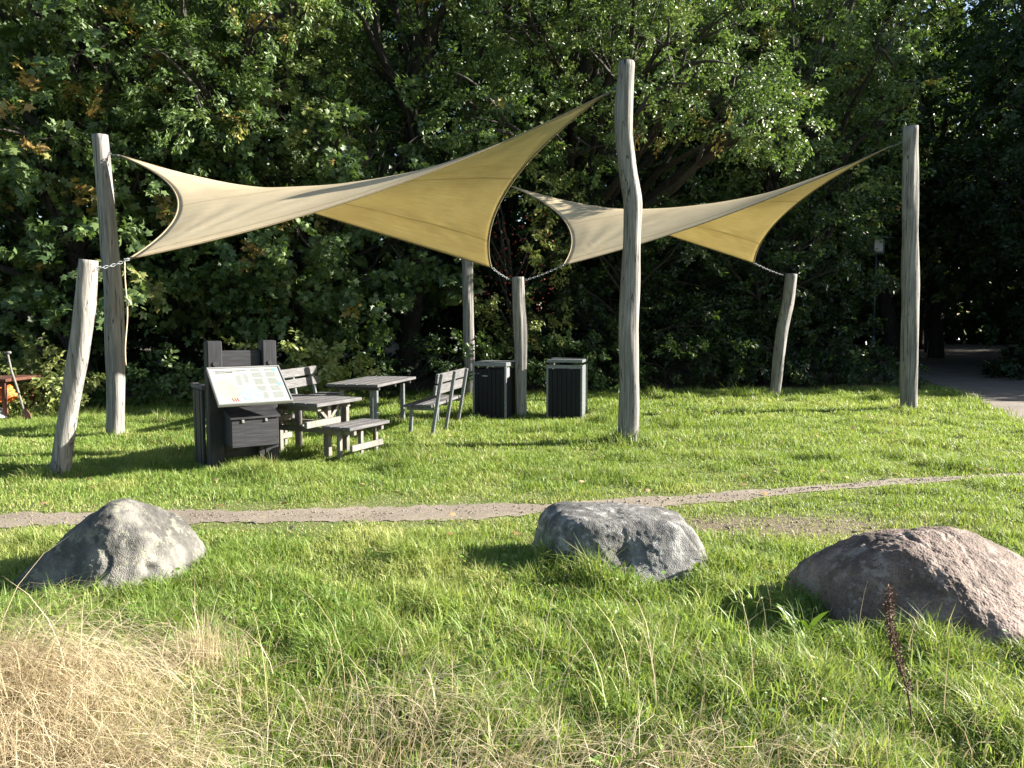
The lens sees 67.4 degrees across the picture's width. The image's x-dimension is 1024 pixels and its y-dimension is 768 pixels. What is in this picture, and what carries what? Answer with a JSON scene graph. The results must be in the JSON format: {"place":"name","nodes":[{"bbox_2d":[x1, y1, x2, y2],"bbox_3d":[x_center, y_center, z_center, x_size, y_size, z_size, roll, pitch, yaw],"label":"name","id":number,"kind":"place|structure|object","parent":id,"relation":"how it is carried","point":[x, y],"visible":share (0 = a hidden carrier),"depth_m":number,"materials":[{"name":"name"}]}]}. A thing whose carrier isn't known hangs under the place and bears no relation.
{"place":"outdoors","nodes":[
{"label":"outdoors","id":0,"kind":"place"},
{"bbox_2d":[19,337,894,401],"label":"woodland floor","id":1,"kind":"structure","parent":0,"point":[429,384],"depth_m":20.97,"materials":[{"name":"brown soil"}]},
{"bbox_2d":[1,54,43,237],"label":"forest tree","id":2,"kind":"object","parent":1,"relation":"on","point":[27,210],"visible":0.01,"depth_m":21.02,"materials":[{"name":"green plant"}]},
{"bbox_2d":[0,0,128,328],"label":"forest tree","id":3,"kind":"object","parent":1,"relation":"on","point":[45,211],"depth_m":27.09,"materials":[{"name":"green plant"}]},
{"bbox_2d":[0,215,167,390],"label":"undergrowth bush","id":4,"kind":"object","parent":1,"relation":"on","point":[132,340],"visible":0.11,"depth_m":18.10,"materials":[{"name":"green plant"}]},
{"bbox_2d":[2,249,200,367],"bbox_3d":[-14.017,-2.559,25.990,4.825,4.505,7.925,2,5,27],"label":"undergrowth bush","id":5,"kind":"object","parent":1,"relation":"on","point":[158,321],"visible":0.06,"depth_m":27.08,"materials":[{"name":"green plant"}]},
{"bbox_2d":[1,0,216,329],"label":"forest tree","id":6,"kind":"object","parent":1,"relation":"on","point":[23,321],"depth_m":21.26,"materials":[{"name":"green plant"}]},
{"bbox_2d":[0,0,274,397],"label":"maple tree","id":7,"kind":"object","parent":1,"relation":"on","point":[23,183],"visible":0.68,"depth_m":14.76,"materials":[{"name":"green plant"}]},
{"bbox_2d":[36,3,280,360],"bbox_3d":[-12.780,-8.887,30.496,10.041,16.470,10.022,2,5,22],"label":"forest tree","id":8,"kind":"object","parent":1,"relation":"on","point":[47,218],"depth_m":29.74,"materials":[{"name":"green plant"}]},
{"bbox_2d":[4,0,318,372],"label":"forest tree","id":9,"kind":"object","parent":1,"relation":"on","point":[169,301],"visible":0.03,"depth_m":21.53,"materials":[{"name":"green plant"}]},
{"bbox_2d":[0,0,379,349],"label":"oak tree","id":10,"kind":"object","parent":1,"relation":"on","point":[244,27],"visible":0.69,"depth_m":14.81,"materials":[{"name":"green plant"}]},
{"bbox_2d":[57,213,362,389],"bbox_3d":[-7.513,-2.102,20.509,4.825,4.505,7.925,3,5,29],"label":"undergrowth bush","id":11,"kind":"object","parent":1,"relation":"on","point":[177,339],"visible":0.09,"depth_m":19.48,"materials":[{"name":"green plant"}]},
{"bbox_2d":[182,273,391,362],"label":"undergrowth bush","id":12,"kind":"object","parent":1,"relation":"on","point":[281,352],"visible":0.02,"depth_m":27.02,"materials":[{"name":"green plant"}]},
{"bbox_2d":[145,0,438,362],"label":"forest tree","id":13,"kind":"object","parent":1,"relation":"on","point":[285,110],"visible":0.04,"depth_m":23.72,"materials":[{"name":"green plant"}]},
{"bbox_2d":[152,52,494,388],"bbox_3d":[-3.929,-2.990,16.305,7.536,7.093,5.064,-1,5,-8],"label":"maple tree","id":14,"kind":"object","parent":1,"relation":"on","point":[269,281],"visible":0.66,"depth_m":15.64,"materials":[{"name":"green plant"}]},
{"bbox_2d":[277,3,464,354],"bbox_3d":[-5.915,-8.919,32.251,8.414,16.192,9.447,-2,5,-25],"label":"forest tree","id":15,"kind":"object","parent":1,"relation":"on","point":[387,33],"visible":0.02,"depth_m":31.43,"materials":[{"name":"green plant"}]},
{"bbox_2d":[258,0,532,337],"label":"forest tree","id":16,"kind":"object","parent":1,"relation":"on","point":[391,26],"visible":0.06,"depth_m":24.76,"materials":[{"name":"green plant"}]},
{"bbox_2d":[291,240,542,376],"bbox_3d":[-3.091,-2.295,22.820,7.925,4.505,4.825,0,5,-1],"label":"undergrowth bush","id":17,"kind":"object","parent":1,"relation":"on","point":[428,328],"visible":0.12,"depth_m":22.19,"materials":[{"name":"green plant"}]},
{"bbox_2d":[248,0,591,381],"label":"lime tree","id":18,"kind":"object","parent":1,"relation":"on","point":[422,47],"visible":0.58,"depth_m":18.63,"materials":[{"name":"green plant"}]},
{"bbox_2d":[398,260,545,360],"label":"undergrowth bush","id":19,"kind":"object","parent":1,"relation":"on","point":[448,323],"visible":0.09,"depth_m":27.69,"materials":[{"name":"green plant"}]},
{"bbox_2d":[355,0,655,358],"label":"forest tree","id":20,"kind":"object","parent":1,"relation":"on","point":[507,205],"visible":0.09,"depth_m":24.88,"materials":[{"name":"green plant"}]},
{"bbox_2d":[403,8,614,353],"bbox_3d":[0.153,-9.403,34.574,10.360,16.796,10.566,1,5,17],"label":"forest tree","id":21,"kind":"object","parent":1,"relation":"on","point":[438,56],"visible":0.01,"depth_m":33.20,"materials":[{"name":"green plant"}]},
{"bbox_2d":[440,136,588,366],"bbox_3d":[-0.119,-2.458,16.929,3.580,5.806,2.059,0,5,0],"label":"hawthorn bush","id":22,"kind":"object","parent":1,"relation":"on","point":[536,260],"visible":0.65,"depth_m":17.03,"materials":[{"name":"green plant"}]},
{"bbox_2d":[462,327,648,393],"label":"bramble bush","id":23,"kind":"object","parent":1,"relation":"on","point":[532,365],"visible":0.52,"depth_m":17.30,"materials":[{"name":"green plant"}]},
{"bbox_2d":[475,236,680,378],"bbox_3d":[1.605,-2.338,23.343,4.825,4.505,7.925,-3,6,-31],"label":"undergrowth bush","id":24,"kind":"object","parent":1,"relation":"on","point":[577,334],"visible":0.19,"depth_m":21.21,"materials":[{"name":"green plant"}]},
{"bbox_2d":[536,269,658,357],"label":"undergrowth bush","id":25,"kind":"object","parent":1,"relation":"on","point":[570,302],"visible":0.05,"depth_m":30.65,"materials":[{"name":"green plant"}]},
{"bbox_2d":[500,151,746,387],"bbox_3d":[2.809,-2.745,18.803,6.156,6.083,4.337,0,5,0],"label":"elder bush","id":26,"kind":"object","parent":1,"relation":"on","point":[611,324],"visible":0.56,"depth_m":18.41,"materials":[{"name":"green plant"}]},
{"bbox_2d":[428,0,834,379],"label":"oak tree","id":27,"kind":"object","parent":1,"relation":"on","point":[586,157],"visible":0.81,"depth_m":16.88,"materials":[{"name":"green plant"}]},
{"bbox_2d":[498,0,803,363],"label":"forest tree","id":28,"kind":"object","parent":1,"relation":"on","point":[683,149],"visible":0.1,"depth_m":26.68,"materials":[{"name":"green plant"}]},
{"bbox_2d":[588,328,764,392],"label":"bramble bush","id":29,"kind":"object","parent":1,"relation":"on","point":[701,370],"visible":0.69,"depth_m":17.72,"materials":[{"name":"green plant"}]},
{"bbox_2d":[595,33,767,349],"bbox_3d":[7.032,-9.600,36.588,10.299,16.892,10.278,-3,6,-30],"label":"forest tree","id":30,"kind":"object","parent":1,"relation":"on","point":[655,159],"visible":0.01,"depth_m":33.81,"materials":[{"name":"green plant"}]},
{"bbox_2d":[602,236,775,374],"bbox_3d":[5.985,-2.517,25.492,4.825,4.505,7.925,3,5,28],"label":"undergrowth bush","id":31,"kind":"object","parent":1,"relation":"on","point":[713,285],"visible":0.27,"depth_m":24.52,"materials":[{"name":"green plant"}]},
{"bbox_2d":[640,58,803,314],"bbox_3d":[8.934,-8.503,35.176,9.156,14.843,9.337,0,5,0],"label":"forest tree","id":32,"kind":"object","parent":1,"relation":"on","point":[705,178],"depth_m":33.72,"materials":[{"name":"green plant"}]},
{"bbox_2d":[593,0,856,357],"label":"forest tree","id":33,"kind":"object","parent":1,"relation":"on","point":[708,174],"visible":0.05,"depth_m":28.08,"materials":[{"name":"green plant"}]},
{"bbox_2d":[671,262,862,360],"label":"undergrowth bush","id":34,"kind":"object","parent":1,"relation":"on","point":[841,288],"visible":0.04,"depth_m":29.71,"materials":[{"name":"green plant"}]},
{"bbox_2d":[660,159,901,386],"bbox_3d":[6.772,-2.697,19.244,6.173,5.915,4.679,0,5,0],"label":"elder bush","id":35,"kind":"object","parent":1,"relation":"on","point":[784,254],"visible":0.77,"depth_m":18.96,"materials":[{"name":"green plant"}]},
{"bbox_2d":[725,291,843,351],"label":"undergrowth bush","id":36,"kind":"object","parent":1,"relation":"on","point":[813,320],"visible":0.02,"depth_m":36.72,"materials":[{"name":"green plant"}]},
{"bbox_2d":[705,1,901,336],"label":"forest tree","id":37,"kind":"object","parent":1,"relation":"on","point":[824,233],"depth_m":33.95,"materials":[{"name":"green plant"}]},
{"bbox_2d":[721,145,898,335],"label":"forest tree","id":38,"kind":"object","parent":1,"relation":"on","point":[860,280],"depth_m":43.81,"materials":[{"name":"green plant"}]},
{"bbox_2d":[655,0,976,374],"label":"beech tree","id":39,"kind":"object","parent":1,"relation":"on","point":[875,68],"visible":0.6,"depth_m":20.49,"materials":[{"name":"green plant"}]},
{"bbox_2d":[757,291,880,348],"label":"undergrowth bush","id":40,"kind":"object","parent":1,"relation":"on","point":[865,314],"visible":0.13,"depth_m":42.80,"materials":[{"name":"green plant"}]},
{"bbox_2d":[672,0,966,358],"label":"forest tree","id":41,"kind":"object","parent":1,"relation":"on","point":[886,254],"visible":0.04,"depth_m":29.96,"materials":[{"name":"green plant"}]},
{"bbox_2d":[716,325,930,388],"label":"bramble bush","id":42,"kind":"object","parent":1,"relation":"on","point":[839,375],"visible":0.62,"depth_m":18.62,"materials":[{"name":"green plant"}]},
{"bbox_2d":[765,120,896,343],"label":"forest tree","id":43,"kind":"object","parent":1,"relation":"on","point":[861,317],"depth_m":47.41,"materials":[{"name":"green plant"}]},
{"bbox_2d":[713,0,971,357],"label":"beech tree","id":44,"kind":"object","parent":1,"relation":"on","point":[854,157],"visible":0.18,"depth_m":26.82,"materials":[{"name":"green plant"}]},
{"bbox_2d":[743,19,949,353],"bbox_3d":[15.710,-8.837,37.289,9.251,15.203,9.269,-1,5,-10],"label":"forest tree","id":45,"kind":"object","parent":1,"relation":"on","point":[826,343],"depth_m":36.72,"materials":[{"name":"green plant"}]},
{"bbox_2d":[861,236,894,371],"bbox_3d":[11.550,-2.432,24.483,1.040,4.480,1.040,0,5,0],"label":"street lamp","id":46,"kind":"object","parent":1,"relation":"on","point":[878,245],"visible":0.59,"depth_m":24.33,"materials":[{"name":"black metal"}]},
{"bbox_2d":[746,0,1023,360],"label":"forest tree","id":47,"kind":"object","parent":1,"relation":"on","point":[891,337],"visible":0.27,"depth_m":28.87,"materials":[{"name":"green plant"}]},
{"bbox_2d":[844,293,949,344],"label":"undergrowth bush","id":48,"kind":"object","parent":1,"relation":"on","point":[870,332],"visible":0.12,"depth_m":51.16,"materials":[{"name":"green plant"}]},
{"bbox_2d":[0,322,1023,767],"bbox_3d":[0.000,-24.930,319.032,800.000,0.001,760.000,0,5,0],"label":"ground","id":49,"kind":"structure","parent":0,"point":[716,524],"depth_m":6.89,"materials":[{"name":"green plant"}]},
{"bbox_2d":[0,408,7,418],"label":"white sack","id":50,"kind":"object","parent":49,"relation":"on","point":[2,415],"visible":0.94,"depth_m":12.60,"materials":[{"name":"white"}]},
{"bbox_2d":[4,351,31,419],"bbox_3d":[-8.111,0.057,12.627,0.476,1.189,0.062,1,5,13],"label":"garden spade","id":51,"kind":"object","parent":49,"relation":"on","point":[26,414],"visible":0.94,"depth_m":12.62,"materials":[{"name":"brown wood"}]},
{"bbox_2d":[0,375,40,418],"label":"plank table","id":52,"kind":"object","parent":49,"relation":"on","point":[4,379],"visible":0.62,"depth_m":12.63,"materials":[{"name":"red wood"}]},
{"bbox_2d":[0,384,17,401],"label":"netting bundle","id":53,"kind":"object","parent":52,"relation":"on","point":[11,394],"visible":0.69,"depth_m":12.75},
{"bbox_2d":[0,330,105,417],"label":"bramble bush","id":54,"kind":"object","parent":49,"relation":"on","point":[52,386],"visible":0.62,"depth_m":13.57,"materials":[{"name":"green plant"}]},
{"bbox_2d":[50,259,98,477],"bbox_3d":[-4.636,0.022,8.068,0.651,2.644,0.206,0,5,0],"label":"wooden post","id":55,"kind":"object","parent":49,"relation":"on","point":[82,325],"visible":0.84,"depth_m":7.99,"materials":[{"name":"grey wood"}]},
{"bbox_2d":[95,258,129,269],"bbox_3d":[-4.215,-1.271,8.112,0.033,0.146,0.383,3,6,34],"label":"chain","id":56,"kind":"object","parent":55,"relation":"attached to","point":[111,264],"visible":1,"depth_m":8.10,"materials":[{"name":"metal"}]},
{"bbox_2d":[91,133,124,434],"bbox_3d":[-5.668,-1.186,10.856,0.319,4.566,0.274,0,5,0],"label":"wooden post","id":57,"kind":"object","parent":49,"relation":"on","point":[114,330],"visible":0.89,"depth_m":10.77,"materials":[{"name":"grey wood"}]},
{"bbox_2d":[10,498,206,598],"bbox_3d":[-2.630,1.133,4.935,1.175,0.797,0.951,0,5,0],"label":"boulder","id":58,"kind":"object","parent":49,"relation":"on","point":[125,539],"visible":0.56,"depth_m":4.68,"materials":[{"name":"grey stone"}]},
{"bbox_2d":[132,627,167,643],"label":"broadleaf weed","id":59,"kind":"object","parent":49,"relation":"on","point":[149,634],"visible":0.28,"depth_m":3.92,"materials":[{"name":"green plant"}]},
{"bbox_2d":[86,337,322,407],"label":"bramble bush","id":60,"kind":"object","parent":49,"relation":"on","point":[156,387],"visible":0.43,"depth_m":14.52,"materials":[{"name":"green plant"}]},
{"bbox_2d":[191,340,292,468],"bbox_3d":[-3.050,0.269,8.690,0.835,1.520,1.154,-3,6,-35],"label":"information stand","id":61,"kind":"object","parent":49,"relation":"on","point":[246,396],"visible":1,"depth_m":8.47,"materials":[{"name":"black wood"}]},
{"bbox_2d":[221,327,384,409],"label":"bramble bush","id":62,"kind":"object","parent":49,"relation":"on","point":[358,363],"visible":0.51,"depth_m":13.98,"materials":[{"name":"green plant"}]},
{"bbox_2d":[281,366,339,425],"bbox_3d":[-3.222,0.228,12.072,0.566,0.947,1.504,1,5,12],"label":"bench","id":63,"kind":"object","parent":49,"relation":"on","point":[294,383],"visible":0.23,"depth_m":12.34,"materials":[{"name":"wood"}]},
{"bbox_2d":[277,394,389,459],"bbox_3d":[-2.529,0.545,9.388,1.800,0.755,0.994,2,5,25],"label":"picnic table","id":64,"kind":"object","parent":49,"relation":"on","point":[345,428],"visible":0.62,"depth_m":9.19,"materials":[{"name":"grey wood"}]},
{"bbox_2d":[326,376,415,431],"bbox_3d":[-2.120,0.330,11.788,0.800,0.785,1.647,1,5,12],"label":"picnic table","id":65,"kind":"object","parent":49,"relation":"on","point":[372,384],"visible":0.89,"depth_m":11.47,"materials":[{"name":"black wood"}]},
{"bbox_2d":[343,328,495,398],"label":"bramble bush","id":66,"kind":"object","parent":49,"relation":"on","point":[441,366],"visible":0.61,"depth_m":16.18,"materials":[{"name":"green plant"}]},
{"bbox_2d":[404,368,467,434],"bbox_3d":[-1.108,0.270,11.571,0.566,0.947,1.504,1,5,12],"label":"bench","id":67,"kind":"object","parent":49,"relation":"on","point":[435,400],"visible":0.88,"depth_m":11.34,"materials":[{"name":"wood"}]},
{"bbox_2d":[436,656,471,686],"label":"broadleaf weed","id":68,"kind":"object","parent":49,"relation":"on","point":[461,664],"visible":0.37,"depth_m":3.46,"materials":[{"name":"green plant"}]},
{"bbox_2d":[462,259,474,395],"bbox_3d":[-0.902,-1.804,15.850,0.320,4.966,0.256,0,5,0],"label":"wooden post","id":69,"kind":"object","parent":49,"relation":"on","point":[468,308],"visible":0.41,"depth_m":15.80,"materials":[{"name":"grey wood"}]},
{"bbox_2d":[472,360,514,419],"bbox_3d":[-0.270,0.102,13.074,0.620,0.975,0.600,2,5,22],"label":"litter bin","id":70,"kind":"object","parent":49,"relation":"on","point":[494,389],"visible":0.78,"depth_m":12.82,"materials":[{"name":"metal"}]},
{"bbox_2d":[0,534,1023,767],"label":"dry grass","id":71,"kind":"structure","parent":49,"relation":"on","point":[10,730],"depth_m":2.84,"materials":[{"name":"beige plant"}]},
{"bbox_2d":[0,568,1023,767],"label":"coarse grass","id":72,"kind":"structure","parent":49,"relation":"on","point":[620,706],"depth_m":3.32,"materials":[{"name":"green plant"}]},
{"bbox_2d":[0,0,1023,343],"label":"distant wood","id":73,"kind":"object","parent":49,"relation":"on","point":[960,338],"depth_m":53.85,"materials":[{"name":"green plant"}]},
{"bbox_2d":[512,277,526,417],"bbox_3d":[0.133,-0.433,12.932,0.266,2.718,0.218,0,5,0],"label":"wooden post","id":74,"kind":"object","parent":49,"relation":"on","point":[519,321],"visible":0.87,"depth_m":12.84,"materials":[{"name":"grey wood"}]},
{"bbox_2d":[524,265,561,280],"bbox_3d":[0.536,-1.872,12.937,0.732,0.290,0.033,-2,5,-20],"label":"chain","id":75,"kind":"object","parent":74,"relation":"attached to","point":[543,273],"visible":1,"depth_m":12.93,"materials":[{"name":"metal"}]},
{"bbox_2d":[510,145,892,265],"bbox_3d":[3.285,-3.239,14.712,6.700,2.204,2.888,-1,5,-8],"label":"shade sail","id":76,"kind":"object","parent":75,"relation":"attached to","point":[740,228],"visible":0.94,"depth_m":14.28,"materials":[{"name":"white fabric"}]},
{"bbox_2d":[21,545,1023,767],"bbox_3d":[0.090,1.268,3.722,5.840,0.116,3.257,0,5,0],"label":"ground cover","id":77,"kind":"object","parent":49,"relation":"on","point":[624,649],"visible":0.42,"depth_m":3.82,"materials":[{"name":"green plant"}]},
{"bbox_2d":[27,398,1023,534],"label":"fallen leaves","id":78,"kind":"object","parent":49,"relation":"on","point":[515,532],"visible":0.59,"depth_m":7.75,"materials":[{"name":"brown plant"}]},
{"bbox_2d":[546,358,587,419],"bbox_3d":[0.940,0.081,13.071,0.612,1.018,0.591,1,5,14],"label":"litter bin","id":79,"kind":"object","parent":49,"relation":"on","point":[566,390],"visible":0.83,"depth_m":12.80,"materials":[{"name":"metal"}]},
{"bbox_2d":[532,501,708,582],"bbox_3d":[0.760,1.202,5.181,1.313,0.669,1.049,0,5,0],"label":"boulder","id":80,"kind":"object","parent":49,"relation":"on","point":[666,540],"visible":0.54,"depth_m":4.99,"materials":[{"name":"stone"}]},
{"bbox_2d":[588,748,657,767],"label":"broadleaf weed","id":81,"kind":"object","parent":49,"relation":"on","point":[618,759],"visible":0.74,"depth_m":2.66,"materials":[{"name":"green plant"}]},
{"bbox_2d":[614,59,641,443],"bbox_3d":[1.515,-1.505,10.123,0.381,5.319,0.299,0,5,0],"label":"wooden post","id":82,"kind":"object","parent":49,"relation":"on","point":[628,407],"visible":0.91,"depth_m":10.03,"materials":[{"name":"grey wood"}]},
{"bbox_3d":[1.279,-3.784,9.934,0.162,0.112,0.033,0,5,0],"label":"chain","id":83,"kind":"object","parent":82,"relation":"attached to","visible":0},
{"bbox_2d":[115,92,609,268],"bbox_3d":[-2.115,-2.655,10.357,6.168,2.307,2.928,-2,5,-19],"label":"shade sail","id":84,"kind":"object","parent":83,"relation":"hanging from","point":[451,207],"visible":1,"depth_m":10.37,"materials":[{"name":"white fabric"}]},
{"bbox_2d":[124,262,131,365],"bbox_3d":[-4.164,-0.777,8.314,0.092,1.151,0.044,-3,5,-28],"label":"rope","id":85,"kind":"object","parent":84,"relation":"hanging from","point":[128,300],"visible":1,"depth_m":8.31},
{"bbox_2d":[693,562,712,570],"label":"broadleaf weed","id":86,"kind":"object","parent":49,"relation":"on","point":[697,565],"visible":0.25,"depth_m":4.90,"materials":[{"name":"green plant"}]},
{"bbox_2d":[770,273,796,397],"bbox_3d":[5.737,-0.846,16.344,0.554,2.984,0.274,0,5,0],"label":"wooden post","id":87,"kind":"object","parent":49,"relation":"on","point":[785,313],"visible":0.88,"depth_m":16.23,"materials":[{"name":"grey wood"}]},
{"bbox_2d":[754,263,785,276],"bbox_3d":[5.418,-2.387,16.085,0.848,0.281,0.033,-2,5,-18],"label":"chain","id":88,"kind":"object","parent":87,"relation":"attached to","point":[771,271],"visible":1,"depth_m":16.11,"materials":[{"name":"metal"}]},
{"bbox_2d":[776,603,843,635],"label":"broadleaf weed","id":89,"kind":"object","parent":49,"relation":"on","point":[790,616],"visible":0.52,"depth_m":3.95,"materials":[{"name":"green plant"}]},
{"bbox_2d":[882,584,913,732],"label":"dock stalk","id":90,"kind":"object","parent":49,"relation":"on","point":[889,622],"visible":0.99,"depth_m":2.97,"materials":[{"name":"plant"}]},
{"bbox_2d":[784,526,1023,657],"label":"boulder","id":91,"kind":"object","parent":49,"relation":"on","point":[977,579],"visible":0.62,"depth_m":4.11,"materials":[{"name":"stone"}]},
{"bbox_2d":[899,125,919,410],"bbox_3d":[7.182,-1.867,13.857,0.498,5.426,0.325,0,5,0],"label":"wooden post","id":92,"kind":"object","parent":49,"relation":"on","point":[910,302],"visible":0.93,"depth_m":13.74,"materials":[{"name":"grey wood"}]},
{"bbox_2d":[827,0,1023,357],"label":"forest tree","id":93,"kind":"object","parent":49,"relation":"on","point":[938,312],"visible":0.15,"depth_m":32.78,"materials":[{"name":"green plant"}]},
{"bbox_2d":[858,103,1017,317],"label":"forest tree","id":94,"kind":"object","parent":49,"relation":"on","point":[966,221],"visible":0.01,"depth_m":51.48,"materials":[{"name":"green plant"}]},
{"bbox_2d":[857,39,1023,349],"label":"forest tree","id":95,"kind":"object","parent":49,"relation":"on","point":[921,330],"visible":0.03,"depth_m":42.04,"materials":[{"name":"green plant"}]},
{"bbox_2d":[919,0,1023,302],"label":"forest tree","id":96,"kind":"object","parent":49,"relation":"on","point":[923,251],"visible":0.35,"depth_m":28.29,"materials":[{"name":"green plant"}]},
{"bbox_2d":[926,0,1023,295],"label":"maple tree","id":97,"kind":"object","parent":49,"relation":"on","point":[1015,108],"visible":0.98,"depth_m":23.97,"materials":[{"name":"green plant"}]},
{"bbox_2d":[959,105,1023,283],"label":"forest tree","id":98,"kind":"object","parent":49,"relation":"on","point":[998,199],"visible":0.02,"depth_m":52.41,"materials":[{"name":"green plant"}]},
{"bbox_2d":[965,282,1022,343],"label":"undergrowth bush","id":99,"kind":"object","parent":49,"relation":"on","point":[980,334],"visible":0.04,"depth_m":53.58,"materials":[{"name":"green plant"}]},
{"bbox_2d":[971,9,1022,289],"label":"forest tree","id":100,"kind":"object","parent":49,"relation":"on","point":[1013,278],"visible":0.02,"depth_m":39.59,"materials":[{"name":"green plant"}]},
{"bbox_2d":[976,299,1023,379],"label":"bramble bush","id":101,"kind":"object","parent":49,"relation":"on","point":[1007,365],"visible":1,"depth_m":22.15,"materials":[{"name":"green plant"}]},
{"bbox_2d":[1007,129,1023,299],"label":"forest tree","id":102,"kind":"object","parent":49,"relation":"on","point":[1020,274],"visible":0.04,"depth_m":49.38,"materials":[{"name":"green plant"}]},
{"bbox_2d":[0,473,1023,527],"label":"trodden path","id":103,"kind":"structure","parent":0,"point":[409,515],"depth_m":6.62,"materials":[{"name":"grey gravel"}]},
{"bbox_2d":[0,471,1023,541],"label":"path pebbles","id":104,"kind":"object","parent":103,"relation":"on","point":[728,527],"visible":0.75,"depth_m":6.55,"materials":[{"name":"beige gravel"}]},
{"bbox_2d":[37,0,1019,315],"label":"sky","id":105,"kind":"structure","parent":0,"point":[690,0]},
{"bbox_2d":[880,339,1023,419],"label":"woodland road","id":106,"kind":"structure","parent":0,"point":[958,366],"depth_m":22.80,"materials":[{"name":"grey asphalt"}]}
]}

